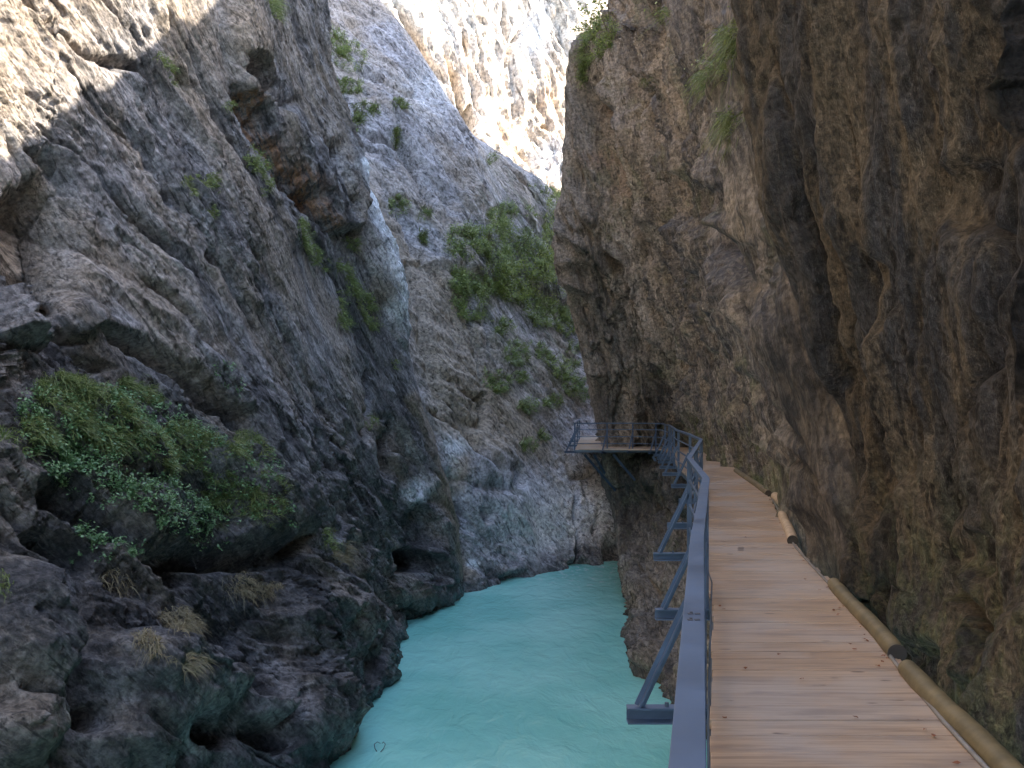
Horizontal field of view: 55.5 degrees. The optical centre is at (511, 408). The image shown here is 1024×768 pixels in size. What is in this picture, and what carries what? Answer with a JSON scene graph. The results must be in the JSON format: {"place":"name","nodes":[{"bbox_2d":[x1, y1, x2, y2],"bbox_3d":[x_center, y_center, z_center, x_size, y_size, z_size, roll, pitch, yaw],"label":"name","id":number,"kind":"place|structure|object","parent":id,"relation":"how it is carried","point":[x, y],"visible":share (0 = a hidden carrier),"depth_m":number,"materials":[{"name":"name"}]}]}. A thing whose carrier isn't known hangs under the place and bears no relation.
{"place":"outdoors","nodes":[
{"label":"outdoors","id":0,"kind":"place"},
{"bbox_2d":[0,0,463,767],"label":"cliff","id":1,"kind":"structure","parent":0,"point":[122,252],"depth_m":21.85,"materials":[{"name":"grey stone"}]},
{"bbox_2d":[0,568,14,601],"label":"grass tuft","id":2,"kind":"object","parent":1,"relation":"on","point":[4,576],"visible":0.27,"depth_m":13.97,"materials":[{"name":"green plant"}]},
{"bbox_2d":[0,367,294,528],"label":"grass","id":3,"kind":"structure","parent":1,"relation":"on","point":[73,380],"depth_m":18.56,"materials":[{"name":"green plant"}]},
{"bbox_2d":[13,360,297,563],"bbox_3d":[-8.486,1.144,33.712,4.042,4.602,36.638,0,0,-8],"label":"ground cover","id":4,"kind":"object","parent":1,"relation":"on","point":[68,458],"visible":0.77,"depth_m":17.76,"materials":[{"name":"green plant"}]},
{"bbox_2d":[152,50,179,86],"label":"grass tuft","id":5,"kind":"object","parent":1,"relation":"on","point":[167,64],"visible":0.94,"depth_m":23.13,"materials":[{"name":"green plant"}]},
{"bbox_2d":[98,567,284,683],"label":"dry grass","id":6,"kind":"structure","parent":1,"relation":"on","point":[188,627],"depth_m":16.84,"materials":[{"name":"beige plant"}]},
{"bbox_2d":[180,174,210,196],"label":"grass tuft","id":7,"kind":"object","parent":1,"relation":"on","point":[187,182],"visible":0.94,"depth_m":23.46,"materials":[{"name":"green plant"}]},
{"bbox_2d":[199,170,222,194],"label":"grass tuft","id":8,"kind":"object","parent":1,"relation":"on","point":[211,180],"visible":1,"depth_m":24.43,"materials":[{"name":"green plant"}]},
{"bbox_2d":[207,204,219,219],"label":"grass tuft","id":9,"kind":"object","parent":1,"relation":"on","point":[212,212],"visible":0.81,"depth_m":24.25,"materials":[{"name":"green plant"}]},
{"bbox_2d":[221,100,237,111],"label":"grass tuft","id":10,"kind":"object","parent":1,"relation":"on","point":[232,103],"visible":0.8,"depth_m":25.94,"materials":[{"name":"green plant"}]},
{"bbox_2d":[242,143,273,179],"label":"grass tuft","id":11,"kind":"object","parent":1,"relation":"on","point":[260,169],"visible":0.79,"depth_m":27.12,"materials":[{"name":"green plant"}]},
{"bbox_2d":[260,174,276,196],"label":"grass tuft","id":12,"kind":"object","parent":1,"relation":"on","point":[271,183],"visible":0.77,"depth_m":27.59,"materials":[{"name":"green plant"}]},
{"bbox_2d":[266,0,293,23],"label":"grass tuft","id":13,"kind":"object","parent":1,"relation":"on","point":[275,6],"visible":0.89,"depth_m":28.88,"materials":[{"name":"green plant"}]},
{"bbox_2d":[297,213,324,263],"bbox_3d":[-6.371,-5.292,30.808,0.759,1.415,3.670,0,0,0],"label":"grass tuft","id":14,"kind":"object","parent":1,"relation":"on","point":[302,221],"visible":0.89,"depth_m":30.24,"materials":[{"name":"green plant"}]},
{"bbox_2d":[310,245,332,272],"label":"grass tuft","id":15,"kind":"object","parent":1,"relation":"on","point":[318,263],"visible":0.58,"depth_m":31.62,"materials":[{"name":"green plant"}]},
{"bbox_2d":[320,527,342,550],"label":"grass tuft","id":16,"kind":"object","parent":1,"relation":"on","point":[326,532],"visible":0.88,"depth_m":26.63,"materials":[{"name":"green plant"}]},
{"bbox_2d":[331,539,361,571],"bbox_3d":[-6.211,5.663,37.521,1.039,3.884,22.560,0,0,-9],"label":"grass tuft","id":17,"kind":"object","parent":1,"relation":"on","point":[347,558],"visible":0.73,"depth_m":27.68,"materials":[{"name":"green plant"}]},
{"bbox_2d":[336,290,358,333],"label":"grass tuft","id":18,"kind":"object","parent":1,"relation":"on","point":[345,314],"visible":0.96,"depth_m":33.36,"materials":[{"name":"green plant"}]},
{"bbox_2d":[336,257,366,300],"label":"grass tuft","id":19,"kind":"object","parent":1,"relation":"on","point":[354,283],"visible":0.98,"depth_m":34.36,"materials":[{"name":"green plant"}]},
{"bbox_2d":[341,236,365,254],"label":"grass tuft","id":20,"kind":"object","parent":1,"relation":"on","point":[350,245],"visible":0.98,"depth_m":34.87,"materials":[{"name":"green plant"}]},
{"bbox_2d":[356,282,386,334],"bbox_3d":[-5.135,-3.597,35.732,0.841,1.948,2.400,0,0,13],"label":"grass tuft","id":21,"kind":"object","parent":1,"relation":"on","point":[372,307],"visible":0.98,"depth_m":35.78,"materials":[{"name":"green plant"}]},
{"bbox_2d":[364,412,381,429],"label":"grass tuft","id":22,"kind":"object","parent":1,"relation":"on","point":[377,420],"visible":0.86,"depth_m":35.10,"materials":[{"name":"green plant"}]},
{"bbox_2d":[390,359,400,369],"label":"grass tuft","id":23,"kind":"object","parent":1,"relation":"on","point":[396,363],"visible":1,"depth_m":37.67,"materials":[{"name":"green plant"}]},
{"bbox_2d":[328,0,618,592],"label":"cliff","id":24,"kind":"structure","parent":0,"point":[544,507],"depth_m":51.77,"materials":[{"name":"grey stone"}]},
{"bbox_2d":[330,25,349,56],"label":"bush","id":25,"kind":"object","parent":24,"relation":"on","point":[336,36],"visible":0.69,"depth_m":55.10,"materials":[{"name":"green plant"}]},
{"bbox_2d":[338,76,365,94],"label":"bush","id":26,"kind":"object","parent":24,"relation":"on","point":[358,89],"visible":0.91,"depth_m":52.91,"materials":[{"name":"green plant"}]},
{"bbox_2d":[332,37,372,72],"bbox_3d":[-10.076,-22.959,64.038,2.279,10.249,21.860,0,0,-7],"label":"bush","id":27,"kind":"object","parent":24,"relation":"on","point":[341,51],"visible":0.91,"depth_m":54.70,"materials":[{"name":"green plant"}]},
{"bbox_2d":[351,107,372,133],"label":"bush","id":28,"kind":"object","parent":24,"relation":"on","point":[358,116],"visible":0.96,"depth_m":51.79,"materials":[{"name":"green plant"}]},
{"bbox_2d":[349,98,385,117],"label":"bush","id":29,"kind":"object","parent":24,"relation":"on","point":[371,110],"visible":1,"depth_m":52.82,"materials":[{"name":"green plant"}]},
{"bbox_2d":[391,124,404,150],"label":"bush","id":30,"kind":"object","parent":24,"relation":"on","point":[396,132],"visible":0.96,"depth_m":53.16,"materials":[{"name":"green plant"}]},
{"bbox_2d":[388,192,412,219],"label":"bush","id":31,"kind":"object","parent":24,"relation":"on","point":[398,197],"visible":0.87,"depth_m":50.79,"materials":[{"name":"green plant"}]},
{"bbox_2d":[390,95,411,112],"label":"bush","id":32,"kind":"object","parent":24,"relation":"on","point":[402,101],"visible":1,"depth_m":54.15,"materials":[{"name":"green plant"}]},
{"bbox_2d":[416,226,433,250],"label":"bush","id":33,"kind":"object","parent":24,"relation":"on","point":[422,238],"visible":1,"depth_m":50.88,"materials":[{"name":"green plant"}]},
{"bbox_2d":[416,204,438,219],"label":"bush","id":34,"kind":"object","parent":24,"relation":"on","point":[426,211],"visible":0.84,"depth_m":51.51,"materials":[{"name":"green plant"}]},
{"bbox_2d":[442,212,491,262],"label":"bush","id":35,"kind":"object","parent":24,"relation":"on","point":[474,239],"visible":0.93,"depth_m":52.43,"materials":[{"name":"green plant"}]},
{"bbox_2d":[449,276,491,323],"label":"bush","id":36,"kind":"object","parent":24,"relation":"on","point":[463,306],"visible":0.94,"depth_m":50.93,"materials":[{"name":"green plant"}]},
{"bbox_2d":[447,257,515,298],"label":"bush","id":37,"kind":"object","parent":24,"relation":"on","point":[466,276],"visible":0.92,"depth_m":52.16,"materials":[{"name":"green plant"}]},
{"bbox_2d":[486,150,503,165],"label":"bush","id":38,"kind":"object","parent":24,"relation":"on","point":[487,160],"visible":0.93,"depth_m":61.12,"materials":[{"name":"green plant"}]},
{"bbox_2d":[481,366,514,395],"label":"bush","id":39,"kind":"object","parent":24,"relation":"on","point":[498,388],"visible":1,"depth_m":50.23,"materials":[{"name":"green plant"}]},
{"bbox_2d":[478,214,522,267],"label":"bush","id":40,"kind":"object","parent":24,"relation":"on","point":[505,251],"visible":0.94,"depth_m":56.23,"materials":[{"name":"green plant"}]},
{"bbox_2d":[485,198,515,224],"bbox_3d":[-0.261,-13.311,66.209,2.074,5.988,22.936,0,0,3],"label":"bush","id":41,"kind":"object","parent":24,"relation":"on","point":[492,212],"visible":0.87,"depth_m":57.69,"materials":[{"name":"green plant"}]},
{"bbox_2d":[491,315,517,337],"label":"bush","id":42,"kind":"object","parent":24,"relation":"on","point":[501,329],"visible":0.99,"depth_m":53.52,"materials":[{"name":"green plant"}]},
{"bbox_2d":[502,335,533,368],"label":"bush","id":43,"kind":"object","parent":24,"relation":"on","point":[516,353],"visible":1,"depth_m":53.46,"materials":[{"name":"green plant"}]},
{"bbox_2d":[492,256,545,304],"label":"bush","id":44,"kind":"object","parent":24,"relation":"on","point":[514,275],"visible":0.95,"depth_m":56.54,"materials":[{"name":"green plant"}]},
{"bbox_2d":[499,201,543,218],"bbox_3d":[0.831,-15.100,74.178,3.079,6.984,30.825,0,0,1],"label":"bush","id":45,"kind":"object","parent":24,"relation":"on","point":[527,215],"visible":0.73,"depth_m":61.01,"materials":[{"name":"green plant"}]},
{"bbox_2d":[511,369,533,386],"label":"bush","id":46,"kind":"object","parent":24,"relation":"on","point":[522,378],"visible":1,"depth_m":52.83,"materials":[{"name":"green plant"}]},
{"bbox_2d":[516,394,541,419],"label":"bush","id":47,"kind":"object","parent":24,"relation":"on","point":[522,404],"visible":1,"depth_m":51.90,"materials":[{"name":"green plant"}]},
{"bbox_2d":[513,219,545,269],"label":"bush","id":48,"kind":"object","parent":24,"relation":"on","point":[528,242],"visible":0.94,"depth_m":59.57,"materials":[{"name":"green plant"}]},
{"bbox_2d":[519,433,539,453],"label":"bush","id":49,"kind":"object","parent":24,"relation":"on","point":[523,444],"visible":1,"depth_m":50.22,"materials":[{"name":"green plant"}]},
{"bbox_2d":[528,339,552,361],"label":"bush","id":50,"kind":"object","parent":24,"relation":"on","point":[543,350],"visible":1,"depth_m":56.25,"materials":[{"name":"green plant"}]},
{"bbox_2d":[528,185,559,197],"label":"bush","id":51,"kind":"object","parent":24,"relation":"on","point":[552,188],"visible":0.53,"depth_m":66.32,"materials":[{"name":"green plant"}]},
{"bbox_2d":[537,425,551,442],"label":"bush","id":52,"kind":"object","parent":24,"relation":"on","point":[541,436],"visible":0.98,"depth_m":51.84,"materials":[{"name":"green plant"}]},
{"bbox_2d":[522,293,570,329],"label":"bush","id":53,"kind":"object","parent":24,"relation":"on","point":[539,320],"visible":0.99,"depth_m":58.83,"materials":[{"name":"green plant"}]},
{"bbox_2d":[528,241,565,305],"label":"bush","id":54,"kind":"object","parent":24,"relation":"on","point":[545,259],"visible":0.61,"depth_m":60.08,"materials":[{"name":"green plant"}]},
{"bbox_2d":[540,205,554,248],"bbox_3d":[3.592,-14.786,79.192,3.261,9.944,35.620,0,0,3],"label":"bush","id":55,"kind":"object","parent":24,"relation":"on","point":[548,228],"visible":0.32,"depth_m":63.95,"materials":[{"name":"green plant"}]},
{"bbox_2d":[546,188,560,210],"bbox_3d":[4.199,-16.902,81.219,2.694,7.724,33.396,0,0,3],"label":"bush","id":56,"kind":"object","parent":24,"relation":"on","point":[551,198],"visible":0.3,"depth_m":66.14,"materials":[{"name":"green plant"}]},
{"bbox_2d":[541,390,569,410],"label":"bush","id":57,"kind":"object","parent":24,"relation":"on","point":[553,400],"visible":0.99,"depth_m":54.60,"materials":[{"name":"green plant"}]},
{"bbox_2d":[546,352,574,382],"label":"bush","id":58,"kind":"object","parent":24,"relation":"on","point":[558,371],"visible":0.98,"depth_m":56.88,"materials":[{"name":"green plant"}]},
{"bbox_2d":[556,305,575,336],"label":"bush","id":59,"kind":"object","parent":24,"relation":"on","point":[571,321],"visible":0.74,"depth_m":62.38,"materials":[{"name":"green plant"}]},
{"bbox_2d":[565,338,580,371],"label":"bush","id":60,"kind":"object","parent":24,"relation":"on","point":[576,362],"visible":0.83,"depth_m":60.53,"materials":[{"name":"green plant"}]},
{"bbox_2d":[561,371,589,403],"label":"bush","id":61,"kind":"object","parent":24,"relation":"on","point":[577,380],"visible":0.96,"depth_m":57.55,"materials":[{"name":"green plant"}]},
{"bbox_2d":[380,0,607,192],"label":"cliff","id":62,"kind":"structure","parent":0,"point":[498,68],"depth_m":89.09,"materials":[{"name":"stone"}]},
{"bbox_2d":[329,561,706,767],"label":"river","id":63,"kind":"structure","parent":0,"point":[527,672],"depth_m":27.73,"materials":[{"name":"liquid"}]},
{"bbox_2d":[599,437,709,738],"bbox_3d":[4.667,5.460,19.073,13.760,10.200,82.187,0,0,13],"label":"cliff foot","id":64,"kind":"object","parent":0,"point":[644,505],"visible":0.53,"depth_m":36.25},
{"bbox_2d":[564,435,981,767],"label":"walkway","id":65,"kind":"structure","parent":64,"relation":"on","point":[770,597],"depth_m":6.16,"materials":[{"name":"brown wood"}]},
{"bbox_2d":[566,418,712,767],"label":"railing","id":66,"kind":"object","parent":65,"relation":"on","point":[688,734],"visible":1,"depth_m":4.39,"materials":[{"name":"grey metal"}]},
{"bbox_2d":[734,468,771,496],"bbox_3d":[5.348,1.620,21.866,0.136,0.135,6.930,0,0,8],"label":"log","id":67,"kind":"object","parent":65,"relation":"on","point":[759,486],"visible":0.9,"depth_m":20.66,"materials":[{"name":"brown wood"}]},
{"bbox_2d":[771,492,778,505],"bbox_3d":[4.647,1.625,16.762,0.172,0.168,2.235,0,0,10],"label":"log","id":68,"kind":"object","parent":65,"relation":"on","point":[774,496],"visible":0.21,"depth_m":17.35,"materials":[{"name":"beige wood"}]},
{"bbox_2d":[778,511,797,543],"bbox_3d":[3.761,1.610,13.299,0.143,0.142,3.087,0,0,13],"label":"log","id":69,"kind":"object","parent":65,"relation":"on","point":[788,529],"visible":0.96,"depth_m":12.60,"materials":[{"name":"beige wood"}]},
{"bbox_2d":[719,548,960,763],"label":"leaf litter","id":70,"kind":"object","parent":65,"relation":"on","point":[957,761],"visible":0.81,"depth_m":6.30,"materials":[{"name":"brown plant"}]},
{"bbox_2d":[827,578,906,660],"bbox_3d":[2.755,1.620,7.677,0.136,0.135,2.572,0,0,9],"label":"log","id":71,"kind":"object","parent":65,"relation":"on","point":[880,632],"visible":0.94,"depth_m":7.20,"materials":[{"name":"beige wood"}]},
{"bbox_2d":[772,499,989,767],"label":"pipe","id":72,"kind":"object","parent":65,"relation":"on","point":[965,745],"visible":0.52,"depth_m":5.03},
{"bbox_2d":[898,660,1023,767],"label":"log","id":73,"kind":"object","parent":65,"relation":"on","point":[988,748],"visible":0.86,"depth_m":4.94,"materials":[{"name":"brown wood"}]},
{"bbox_2d":[551,0,857,579],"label":"cliff","id":74,"kind":"structure","parent":0,"point":[674,283],"depth_m":27.28,"materials":[{"name":"brown stone"}]},
{"bbox_2d":[572,48,592,92],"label":"bush","id":75,"kind":"object","parent":74,"relation":"on","point":[581,68],"visible":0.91,"depth_m":39.89,"materials":[{"name":"green plant"}]},
{"bbox_2d":[570,0,606,35],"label":"sapling","id":76,"kind":"object","parent":74,"relation":"on","point":[587,14],"visible":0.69,"depth_m":41.31,"materials":[{"name":"green plant"}]},
{"bbox_2d":[573,10,622,71],"bbox_3d":[3.293,-15.122,39.521,2.122,3.366,5.216,0,0,0],"label":"bush","id":77,"kind":"object","parent":74,"relation":"on","point":[592,32],"visible":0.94,"depth_m":38.95,"materials":[{"name":"green plant"}]},
{"bbox_2d":[635,76,656,91],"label":"grass tuft","id":78,"kind":"object","parent":74,"relation":"on","point":[645,79],"visible":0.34,"depth_m":32.15,"materials":[{"name":"green plant"}]},
{"bbox_2d":[641,1,674,36],"bbox_3d":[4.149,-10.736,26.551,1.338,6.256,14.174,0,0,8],"label":"grass tuft","id":79,"kind":"object","parent":74,"relation":"on","point":[663,14],"visible":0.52,"depth_m":25.19,"materials":[{"name":"green plant"}]},
{"bbox_2d":[677,60,708,108],"bbox_3d":[3.515,-6.083,18.655,0.846,3.184,8.709,0,0,9],"label":"grass tuft","id":80,"kind":"object","parent":74,"relation":"on","point":[701,88],"visible":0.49,"depth_m":16.16,"materials":[{"name":"green plant"}]},
{"bbox_2d":[678,42,734,107],"bbox_3d":[3.241,-5.571,15.669,0.998,2.945,6.867,0,0,14],"label":"grass tuft","id":81,"kind":"object","parent":74,"relation":"on","point":[722,68],"visible":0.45,"depth_m":13.99,"materials":[{"name":"green plant"}]},
{"bbox_2d":[695,6,737,85],"bbox_3d":[3.272,-5.283,15.050,0.779,2.471,5.774,0,0,13],"label":"grass tuft","id":82,"kind":"object","parent":74,"relation":"on","point":[727,37],"visible":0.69,"depth_m":12.63,"materials":[{"name":"green plant"}]},
{"bbox_2d":[697,104,745,168],"bbox_3d":[3.567,-4.580,15.792,1.078,2.694,7.166,0,0,12],"label":"grass tuft","id":83,"kind":"object","parent":74,"relation":"on","point":[726,126],"visible":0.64,"depth_m":12.91,"materials":[{"name":"green plant"}]},
{"bbox_2d":[730,0,1023,765],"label":"cliff","id":84,"kind":"structure","parent":0,"point":[887,139],"depth_m":6.48,"materials":[{"name":"brown stone"}]}
]}

